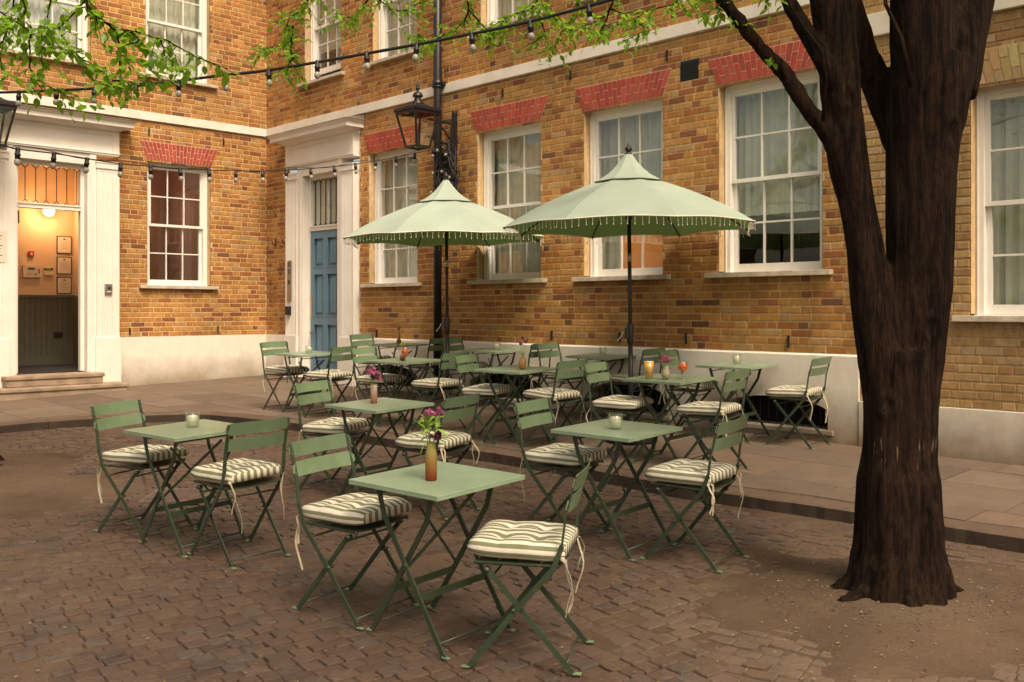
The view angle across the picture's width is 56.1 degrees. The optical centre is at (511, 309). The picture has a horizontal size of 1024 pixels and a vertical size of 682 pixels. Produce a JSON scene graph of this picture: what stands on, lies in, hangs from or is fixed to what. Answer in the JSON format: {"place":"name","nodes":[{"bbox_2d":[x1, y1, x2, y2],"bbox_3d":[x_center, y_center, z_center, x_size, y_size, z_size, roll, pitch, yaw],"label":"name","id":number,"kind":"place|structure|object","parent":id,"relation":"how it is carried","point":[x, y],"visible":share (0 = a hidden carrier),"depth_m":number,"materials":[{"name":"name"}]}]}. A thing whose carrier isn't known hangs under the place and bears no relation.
{"place":"outdoors","nodes":[
{"label":"outdoors","id":0,"kind":"place"},
{"bbox_2d":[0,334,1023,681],"bbox_3d":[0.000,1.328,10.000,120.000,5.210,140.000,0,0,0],"label":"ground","id":1,"kind":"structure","parent":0,"point":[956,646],"depth_m":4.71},
{"bbox_2d":[0,0,242,465],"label":"courtyard tree","id":2,"kind":"object","parent":1,"relation":"on","point":[48,37],"visible":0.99,"depth_m":4.80,"materials":[{"name":"green plant"}]},
{"bbox_2d":[0,0,860,445],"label":"brick townhouse","id":3,"kind":"structure","parent":1,"relation":"on","point":[192,268],"depth_m":13.41,"materials":[{"name":"brown brick"}]},
{"bbox_2d":[0,230,6,261],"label":"paper notice","id":4,"kind":"object","parent":3,"relation":"attached to","point":[3,246],"visible":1,"depth_m":13.30,"materials":[{"name":"beige paper"}]},
{"bbox_2d":[0,97,16,148],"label":"wall lantern","id":5,"kind":"object","parent":3,"relation":"attached to","point":[7,106],"depth_m":12.68,"materials":[{"name":"black metal"}]},
{"bbox_2d":[28,251,33,256],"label":"fire call point","id":6,"kind":"structure","parent":3,"relation":"attached to","point":[30,253],"depth_m":15.51,"materials":[{"name":"red plastic"}]},
{"bbox_2d":[22,264,40,277],"bbox_3d":[-7.754,-0.623,15.516,0.270,0.205,0.054,0,0,-45],"label":"alarm panel","id":7,"kind":"object","parent":3,"relation":"attached to","point":[33,271],"visible":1,"depth_m":15.50,"materials":[{"name":"white plastic"}]},
{"bbox_2d":[43,268,52,274],"bbox_3d":[-7.578,-0.625,15.704,0.145,0.120,0.034,0,0,-45],"label":"keypad","id":8,"kind":"object","parent":3,"relation":"attached to","point":[47,271],"visible":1,"depth_m":15.69,"materials":[{"name":"white plastic"}]},
{"bbox_2d":[43,209,54,215],"bbox_3d":[-7.537,-1.595,15.563,0.281,0.170,0.166,0,0,27],"label":"wall lamp","id":9,"kind":"object","parent":3,"relation":"attached to","point":[49,212],"visible":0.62,"depth_m":15.48,"materials":[{"name":"beige glass"}]},
{"bbox_2d":[0,0,98,66],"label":"window","id":10,"kind":"structure","parent":3,"relation":"in","point":[80,26],"depth_m":14.14,"materials":[{"name":"paint"}]},
{"bbox_2d":[54,332,62,337],"bbox_3d":[-7.469,0.417,15.811,0.140,0.095,0.012,0,0,-45],"label":"wall socket","id":11,"kind":"object","parent":3,"relation":"attached to","point":[58,334],"depth_m":15.81,"materials":[{"name":"black plastic"}]},
{"bbox_2d":[57,236,71,253],"bbox_3d":[-7.405,-1.070,15.889,0.238,0.290,0.016,0,0,-45],"label":"picture frame","id":12,"kind":"object","parent":3,"relation":"attached to","point":[64,244],"visible":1,"depth_m":15.89,"materials":[{"name":"white paper"}]},
{"bbox_2d":[57,256,71,273],"bbox_3d":[-7.405,-0.730,15.889,0.238,0.290,0.016,0,0,-45],"label":"picture frame","id":13,"kind":"object","parent":3,"relation":"attached to","point":[64,265],"visible":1,"depth_m":15.89,"materials":[{"name":"beige paper"}]},
{"bbox_2d":[57,277,71,293],"bbox_3d":[-7.405,-0.400,15.889,0.238,0.280,0.016,0,0,-45],"label":"picture frame","id":14,"kind":"object","parent":3,"relation":"attached to","point":[64,285],"visible":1,"depth_m":15.89,"materials":[{"name":"beige paper"}]},
{"bbox_2d":[104,284,111,293],"bbox_3d":[-6.003,-0.310,14.299,0.105,0.140,0.050,0,0,-45],"label":"door intercom","id":15,"kind":"object","parent":3,"relation":"attached to","point":[107,288],"depth_m":14.28,"materials":[{"name":"metal"}]},
{"bbox_2d":[137,0,218,88],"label":"window","id":16,"kind":"structure","parent":3,"relation":"in","point":[186,23],"depth_m":15.51,"materials":[{"name":"paint"}]},
{"bbox_2d":[139,140,218,289],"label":"window","id":17,"kind":"structure","parent":3,"relation":"in","point":[178,212],"depth_m":15.90,"materials":[{"name":"paint"}]},
{"bbox_2d":[285,306,290,314],"bbox_3d":[-3.630,0.015,15.586,0.050,0.140,0.100,0,0,-45],"label":"key box","id":18,"kind":"object","parent":3,"relation":"attached to","point":[287,310],"visible":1,"depth_m":15.56,"materials":[{"name":"black plastic"}]},
{"bbox_2d":[287,261,291,300],"bbox_3d":[-3.612,-0.465,15.590,0.018,0.660,0.120,0,0,-45],"label":"entry phone","id":19,"kind":"object","parent":3,"relation":"attached to","point":[289,280],"visible":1,"depth_m":15.58,"materials":[{"name":"metal"}]},
{"bbox_2d":[297,0,344,87],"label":"window","id":20,"kind":"structure","parent":3,"relation":"in","point":[326,45],"depth_m":15.50,"materials":[{"name":"paint"}]},
{"bbox_2d":[309,229,336,370],"bbox_3d":[-2.938,-0.090,15.125,0.101,2.330,0.856,0,0,-45],"label":"door","id":21,"kind":"structure","parent":3,"relation":"in","point":[323,332],"depth_m":15.16,"materials":[{"name":"blue paint"}]},
{"bbox_2d":[360,122,422,287],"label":"window","id":22,"kind":"structure","parent":3,"relation":"in","point":[392,188],"depth_m":14.19,"materials":[{"name":"paint"}]},
{"bbox_2d":[363,0,421,66],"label":"window","id":23,"kind":"structure","parent":3,"relation":"in","point":[387,29],"depth_m":14.21,"materials":[{"name":"paint"}]},
{"bbox_2d":[393,82,456,167],"bbox_3d":[-1.061,-2.415,12.543,0.891,1.039,0.456,0,0,-45],"label":"wall lantern","id":24,"kind":"object","parent":3,"relation":"attached to","point":[417,108],"depth_m":12.38,"materials":[{"name":"black metal"}]},
{"bbox_2d":[430,141,460,193],"bbox_3d":[-0.874,-1.691,12.723,0.182,1.046,0.514,0,0,-44],"label":"cable bundle","id":25,"kind":"object","parent":24,"relation":"hanging from","point":[447,161],"visible":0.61,"depth_m":12.67,"materials":[{"name":"rubber"}]},
{"bbox_2d":[428,0,447,396],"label":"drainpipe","id":26,"kind":"object","parent":3,"relation":"attached to","point":[439,83],"visible":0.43,"depth_m":12.93,"materials":[{"name":"black metal"}]},
{"bbox_2d":[0,141,447,182],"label":"string lights","id":27,"kind":"object","parent":26,"relation":"hanging from","point":[17,154],"visible":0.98,"depth_m":9.90,"materials":[{"name":"rubber"}]},
{"bbox_2d":[473,0,545,35],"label":"window","id":28,"kind":"structure","parent":3,"relation":"in","point":[491,10],"depth_m":12.55,"materials":[{"name":"paint"}]},
{"bbox_2d":[467,95,587,284],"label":"window","id":29,"kind":"structure","parent":3,"relation":"in","point":[509,160],"depth_m":12.43,"materials":[{"name":"paint"}]},
{"bbox_2d":[574,0,593,4],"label":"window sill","id":30,"kind":"structure","parent":3,"relation":"in","point":[584,1],"depth_m":11.18,"materials":[{"name":"paint"}]},
{"bbox_2d":[571,68,671,281],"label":"window","id":31,"kind":"structure","parent":3,"relation":"in","point":[607,133],"depth_m":11.14,"materials":[{"name":"paint"}]},
{"bbox_2d":[704,40,833,277],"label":"window","id":32,"kind":"structure","parent":3,"relation":"in","point":[771,159],"depth_m":9.85,"materials":[{"name":"paint"}]},
{"bbox_2d":[0,422,1023,681],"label":"cobblestones","id":33,"kind":"structure","parent":1,"relation":"on","point":[272,634],"depth_m":4.95,"materials":[{"name":"brown stone"}]},
{"bbox_2d":[90,399,193,539],"bbox_3d":[-2.432,1.033,6.319,0.506,0.829,0.416,0,2,27],"label":"folding chair","id":34,"kind":"object","parent":33,"relation":"on","point":[132,458],"visible":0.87,"depth_m":6.26,"materials":[{"name":"metal"}]},
{"bbox_2d":[123,419,248,557],"bbox_3d":[-1.993,1.094,5.970,0.570,0.719,0.570,1,2,39],"label":"folding table","id":35,"kind":"object","parent":33,"relation":"on","point":[180,432],"visible":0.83,"depth_m":5.89,"materials":[{"name":"green metal"}]},
{"bbox_2d":[185,412,199,427],"bbox_3d":[-1.993,0.686,5.995,0.086,0.095,0.086,0,0,0],"label":"candle glass","id":36,"kind":"object","parent":35,"relation":"on","point":[192,420],"visible":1,"depth_m":5.97,"materials":[{"name":"wax"}]},
{"bbox_2d":[181,436,236,444],"bbox_3d":[-3.170,1.347,9.980,0.600,0.024,0.600,0,2,0],"label":"manhole cover","id":37,"kind":"object","parent":33,"relation":"on","point":[212,440],"visible":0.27,"depth_m":9.79,"materials":[{"name":"metal"}]},
{"bbox_2d":[187,417,290,569],"bbox_3d":[-1.614,1.044,5.686,0.507,0.829,0.417,1,2,44],"label":"folding chair","id":38,"kind":"object","parent":33,"relation":"on","point":[225,474],"visible":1,"depth_m":5.58,"materials":[{"name":"metal"}]},
{"bbox_2d":[293,380,370,495],"bbox_3d":[-1.389,0.989,7.488,0.506,0.829,0.435,1,2,32],"label":"folding chair","id":39,"kind":"object","parent":33,"relation":"on","point":[328,426],"visible":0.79,"depth_m":7.46,"materials":[{"name":"metal"}]},
{"bbox_2d":[288,433,418,629],"bbox_3d":[-0.782,1.065,4.742,0.506,0.829,0.420,1,2,36],"label":"folding chair","id":40,"kind":"object","parent":33,"relation":"on","point":[356,512],"visible":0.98,"depth_m":4.69,"materials":[{"name":"metal"}]},
{"bbox_2d":[324,397,433,499],"bbox_3d":[-0.973,1.052,7.090,0.570,0.719,0.570,1,2,40],"label":"folding table","id":41,"kind":"object","parent":33,"relation":"on","point":[384,405],"visible":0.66,"depth_m":7.03,"materials":[{"name":"green metal"}]},
{"bbox_2d":[365,366,382,403],"bbox_3d":[-1.023,0.553,7.108,0.099,0.278,0.129,0,0,-36],"label":"flower vase","id":42,"kind":"object","parent":41,"relation":"on","point":[372,372],"visible":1,"depth_m":7.08,"materials":[{"name":"pink glass"}]},
{"bbox_2d":[349,461,524,659],"bbox_3d":[-0.338,1.125,4.410,0.570,0.719,0.570,1,2,41],"label":"folding table","id":43,"kind":"object","parent":33,"relation":"on","point":[452,481],"visible":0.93,"depth_m":4.35,"materials":[{"name":"green metal"}]},
{"bbox_2d":[416,406,448,480],"bbox_3d":[-0.358,0.601,4.336,0.171,0.334,0.175,0,0,0],"label":"flower vase","id":44,"kind":"object","parent":43,"relation":"on","point":[431,463],"visible":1,"depth_m":4.31,"materials":[{"name":"orange glass"}]},
{"bbox_2d":[395,393,480,519],"bbox_3d":[-0.521,1.003,6.762,0.506,0.829,0.442,1,2,35],"label":"folding chair","id":45,"kind":"object","parent":33,"relation":"on","point":[454,441],"visible":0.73,"depth_m":6.66,"materials":[{"name":"metal"}]},
{"bbox_2d":[1,416,1023,681],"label":"fallen petals","id":46,"kind":"object","parent":33,"relation":"on","point":[709,584],"visible":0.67,"depth_m":4.64,"materials":[{"name":"pink plant"}]},
{"bbox_2d":[461,458,593,675],"bbox_3d":[0.078,1.075,4.128,0.506,0.829,0.418,0,2,13],"label":"folding chair","id":47,"kind":"object","parent":33,"relation":"on","point":[547,547],"visible":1,"depth_m":3.98,"materials":[{"name":"metal"}]},
{"bbox_2d":[514,398,612,542],"bbox_3d":[0.326,1.013,6.171,0.506,0.829,0.423,1,2,36],"label":"folding chair","id":48,"kind":"object","parent":33,"relation":"on","point":[556,455],"visible":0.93,"depth_m":6.11,"materials":[{"name":"metal"}]},
{"bbox_2d":[551,419,681,560],"bbox_3d":[0.637,1.075,5.820,0.570,0.719,0.570,1,2,41],"label":"folding table","id":49,"kind":"object","parent":33,"relation":"on","point":[630,431],"visible":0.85,"depth_m":5.76,"materials":[{"name":"green metal"}]},
{"bbox_2d":[609,416,621,429],"bbox_3d":[0.622,0.669,5.766,0.086,0.095,0.086,0,0,0],"label":"candle glass","id":50,"kind":"object","parent":49,"relation":"on","point":[614,421],"visible":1,"depth_m":5.74,"materials":[{"name":"glass"}]},
{"bbox_2d":[640,415,749,572],"bbox_3d":[1.056,1.025,5.534,0.506,0.829,0.428,1,2,38],"label":"folding chair","id":51,"kind":"object","parent":33,"relation":"on","point":[701,476],"visible":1,"depth_m":5.44,"materials":[{"name":"metal"}]},
{"bbox_2d":[0,411,1023,552],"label":"kerb","id":52,"kind":"structure","parent":1,"relation":"on","point":[979,534],"depth_m":7.21,"materials":[{"name":"stone"}]},
{"bbox_2d":[236,0,994,606],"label":"courtyard tree","id":53,"kind":"object","parent":1,"relation":"on","point":[920,92],"visible":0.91,"depth_m":4.63,"materials":[{"name":"green plant"}]},
{"bbox_2d":[0,0,613,106],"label":"string lights","id":54,"kind":"object","parent":53,"relation":"hanging from","point":[530,27],"visible":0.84,"depth_m":7.62,"materials":[{"name":"rubber"}]},
{"bbox_2d":[859,0,1023,465],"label":"stock brick house","id":55,"kind":"structure","parent":1,"relation":"on","point":[984,365],"depth_m":8.20,"materials":[{"name":"brick"}]},
{"bbox_2d":[951,42,1023,321],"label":"window","id":56,"kind":"structure","parent":55,"relation":"in","point":[996,112],"depth_m":8.21,"materials":[{"name":"paint"}]},
{"bbox_2d":[0,338,1023,529],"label":"pavement","id":57,"kind":"structure","parent":0,"point":[806,472],"depth_m":9.02,"materials":[{"name":"stone"}]},
{"bbox_2d":[259,341,309,412],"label":"folding chair","id":58,"kind":"object","parent":57,"relation":"on","point":[279,370],"visible":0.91,"depth_m":11.73,"materials":[{"name":"metal"}]},
{"bbox_2d":[274,351,341,415],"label":"folding table","id":59,"kind":"object","parent":57,"relation":"on","point":[302,354],"visible":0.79,"depth_m":11.36,"materials":[{"name":"green metal"}]},
{"bbox_2d":[306,347,311,353],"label":"candle glass","id":60,"kind":"object","parent":59,"relation":"on","point":[308,350],"visible":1,"depth_m":11.32,"materials":[{"name":"glass"}]},
{"bbox_2d":[302,346,356,417],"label":"folding chair","id":61,"kind":"object","parent":57,"relation":"on","point":[333,375],"visible":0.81,"depth_m":10.93,"materials":[{"name":"metal"}]},
{"bbox_2d":[349,334,393,396],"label":"folding chair","id":62,"kind":"object","parent":57,"relation":"on","point":[361,336],"visible":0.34,"depth_m":13.37,"materials":[{"name":"metal"}]},
{"bbox_2d":[350,347,408,426],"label":"folding chair","id":63,"kind":"object","parent":57,"relation":"on","point":[390,379],"visible":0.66,"depth_m":10.51,"materials":[{"name":"metal"}]},
{"bbox_2d":[368,342,428,398],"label":"folding table","id":64,"kind":"object","parent":57,"relation":"on","point":[392,345],"visible":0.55,"depth_m":12.86,"materials":[{"name":"green metal"}]},
{"bbox_2d":[396,326,400,343],"bbox_3d":[-1.529,0.342,13.000,0.065,0.237,0.096,0,0,43],"label":"flower vase","id":65,"kind":"object","parent":64,"relation":"on","point":[398,338],"visible":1,"depth_m":12.99,"materials":[{"name":"red glass"}]},
{"bbox_2d":[367,357,440,429],"bbox_3d":[-1.143,0.897,10.290,0.570,0.719,0.570,1,2,40],"label":"folding table","id":66,"kind":"object","parent":57,"relation":"on","point":[409,361],"visible":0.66,"depth_m":10.22,"materials":[{"name":"green metal"}]},
{"bbox_2d":[395,342,405,359],"bbox_3d":[-1.179,0.439,10.200,0.113,0.200,0.088,0,0,-15],"label":"flower vase","id":67,"kind":"object","parent":66,"relation":"on","point":[402,357],"visible":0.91,"depth_m":10.20,"materials":[{"name":"red glass"}]},
{"bbox_2d":[401,347,408,355],"bbox_3d":[-1.124,0.469,10.104,0.082,0.146,0.082,0,0,0],"label":"cocktail glass","id":68,"kind":"object","parent":66,"relation":"on","point":[405,352],"visible":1,"depth_m":10.08,"materials":[{"name":"orange glass"}]},
{"bbox_2d":[405,337,450,400],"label":"folding chair","id":69,"kind":"object","parent":57,"relation":"on","point":[432,365],"visible":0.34,"depth_m":12.36,"materials":[{"name":"metal"}]},
{"bbox_2d":[409,352,469,430],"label":"folding chair","id":70,"kind":"object","parent":57,"relation":"on","point":[437,385],"visible":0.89,"depth_m":9.84,"materials":[{"name":"metal"}]},
{"bbox_2d":[343,172,543,411],"bbox_3d":[-0.778,-0.212,11.418,2.299,2.854,2.301,0,0,-45],"label":"patio umbrella","id":71,"kind":"object","parent":57,"relation":"on","point":[446,213],"visible":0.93,"depth_m":11.07,"materials":[{"name":"green fabric"}]},
{"bbox_2d":[440,337,488,405],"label":"folding chair","id":72,"kind":"object","parent":57,"relation":"on","point":[460,347],"visible":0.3,"depth_m":12.26,"materials":[{"name":"metal"}]},
{"bbox_2d":[454,354,519,444],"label":"folding chair","id":73,"kind":"object","parent":57,"relation":"on","point":[484,391],"visible":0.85,"depth_m":9.27,"materials":[{"name":"metal"}]},
{"bbox_2d":[461,347,526,406],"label":"folding table","id":74,"kind":"object","parent":57,"relation":"on","point":[492,351],"visible":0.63,"depth_m":11.68,"materials":[{"name":"green metal"}]},
{"bbox_2d":[493,342,498,349],"bbox_3d":[-0.187,0.439,11.702,0.086,0.095,0.086,0,0,0],"label":"candle glass","id":75,"kind":"object","parent":74,"relation":"on","point":[496,346],"visible":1,"depth_m":11.68,"materials":[{"name":"glass"}]},
{"bbox_2d":[473,365,555,448],"bbox_3d":[0.037,0.920,9.160,0.570,0.719,0.570,1,2,39],"label":"folding table","id":76,"kind":"object","parent":57,"relation":"on","point":[517,371],"visible":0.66,"depth_m":9.07,"materials":[{"name":"green metal"}]},
{"bbox_2d":[517,337,527,368],"bbox_3d":[0.103,0.407,9.069,0.105,0.308,0.083,0,0,-37],"label":"flower vase","id":77,"kind":"object","parent":76,"relation":"on","point":[522,362],"visible":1,"depth_m":9.05,"materials":[{"name":"brown glass"}]},
{"bbox_2d":[504,342,553,414],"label":"folding chair","id":78,"kind":"object","parent":57,"relation":"on","point":[533,354],"visible":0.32,"depth_m":11.18,"materials":[{"name":"metal"}]},
{"bbox_2d":[522,359,587,445],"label":"folding chair","id":79,"kind":"object","parent":57,"relation":"on","point":[554,395],"visible":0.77,"depth_m":8.81,"materials":[{"name":"metal"}]},
{"bbox_2d":[536,342,590,418],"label":"folding chair","id":80,"kind":"object","parent":57,"relation":"on","point":[546,354],"visible":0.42,"depth_m":11.06,"materials":[{"name":"metal"}]},
{"bbox_2d":[566,353,635,419],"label":"folding table","id":81,"kind":"object","parent":57,"relation":"on","point":[602,358],"visible":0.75,"depth_m":10.62,"materials":[{"name":"green metal"}]},
{"bbox_2d":[599,347,606,354],"bbox_3d":[1.009,0.460,10.646,0.086,0.095,0.086,0,0,0],"label":"candle glass","id":82,"kind":"object","parent":81,"relation":"on","point":[603,351],"visible":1,"depth_m":10.62,"materials":[{"name":"glass"}]},
{"bbox_2d":[583,362,656,465],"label":"folding chair","id":83,"kind":"object","parent":57,"relation":"on","point":[621,404],"visible":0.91,"depth_m":8.22,"materials":[{"name":"metal"}]},
{"bbox_2d":[502,144,755,444],"bbox_3d":[1.125,-0.164,9.218,2.299,2.854,2.301,0,0,-35],"label":"patio umbrella","id":84,"kind":"object","parent":57,"relation":"on","point":[628,195],"visible":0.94,"depth_m":8.93,"materials":[{"name":"fabric"}]},
{"bbox_2d":[611,347,665,423],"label":"folding chair","id":85,"kind":"object","parent":57,"relation":"on","point":[618,377],"visible":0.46,"depth_m":10.22,"materials":[{"name":"metal"}]},
{"bbox_2d":[623,373,716,461],"bbox_3d":[1.347,0.937,8.160,0.570,0.719,0.570,1,2,43],"label":"folding table","id":86,"kind":"object","parent":57,"relation":"on","point":[673,380],"visible":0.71,"depth_m":8.09,"materials":[{"name":"green metal"}]},
{"bbox_2d":[644,361,653,377],"bbox_3d":[1.149,0.506,8.057,0.088,0.152,0.088,0,0,0],"label":"beer glass","id":87,"kind":"object","parent":86,"relation":"on","point":[648,366],"visible":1,"depth_m":8.03,"materials":[{"name":"glass"}]},
{"bbox_2d":[660,355,672,379],"bbox_3d":[1.285,0.480,8.002,0.078,0.206,0.122,0,0,41],"label":"flower vase","id":88,"kind":"object","parent":86,"relation":"on","point":[665,374],"visible":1,"depth_m":7.97,"materials":[{"name":"white ceramic"}]},
{"bbox_2d":[678,361,687,378],"bbox_3d":[1.432,0.507,8.053,0.082,0.146,0.082,0,0,0],"label":"cocktail glass","id":89,"kind":"object","parent":86,"relation":"on","point":[682,367],"visible":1,"depth_m":8.03,"materials":[{"name":"orange glass"}]},
{"bbox_2d":[658,349,717,436],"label":"folding chair","id":90,"kind":"object","parent":57,"relation":"on","point":[708,386],"visible":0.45,"depth_m":9.67,"materials":[{"name":"metal"}]},
{"bbox_2d":[676,368,750,468],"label":"folding chair","id":91,"kind":"object","parent":57,"relation":"on","point":[713,412],"visible":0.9,"depth_m":7.70,"materials":[{"name":"metal"}]},
{"bbox_2d":[695,361,776,442],"bbox_3d":[2.187,0.894,9.370,0.570,0.719,0.570,1,2,42],"label":"folding table","id":92,"kind":"object","parent":57,"relation":"on","point":[723,365],"visible":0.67,"depth_m":9.34,"materials":[{"name":"green metal"}]},
{"bbox_2d":[732,354,740,363],"bbox_3d":[2.207,0.484,9.445,0.086,0.095,0.086,0,0,0],"label":"candle glass","id":93,"kind":"object","parent":92,"relation":"on","point":[736,359],"visible":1,"depth_m":9.42,"materials":[{"name":"glass"}]},
{"bbox_2d":[763,356,831,449],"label":"folding chair","id":94,"kind":"object","parent":57,"relation":"on","point":[800,393],"visible":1,"depth_m":8.87,"materials":[{"name":"metal"}]}
]}

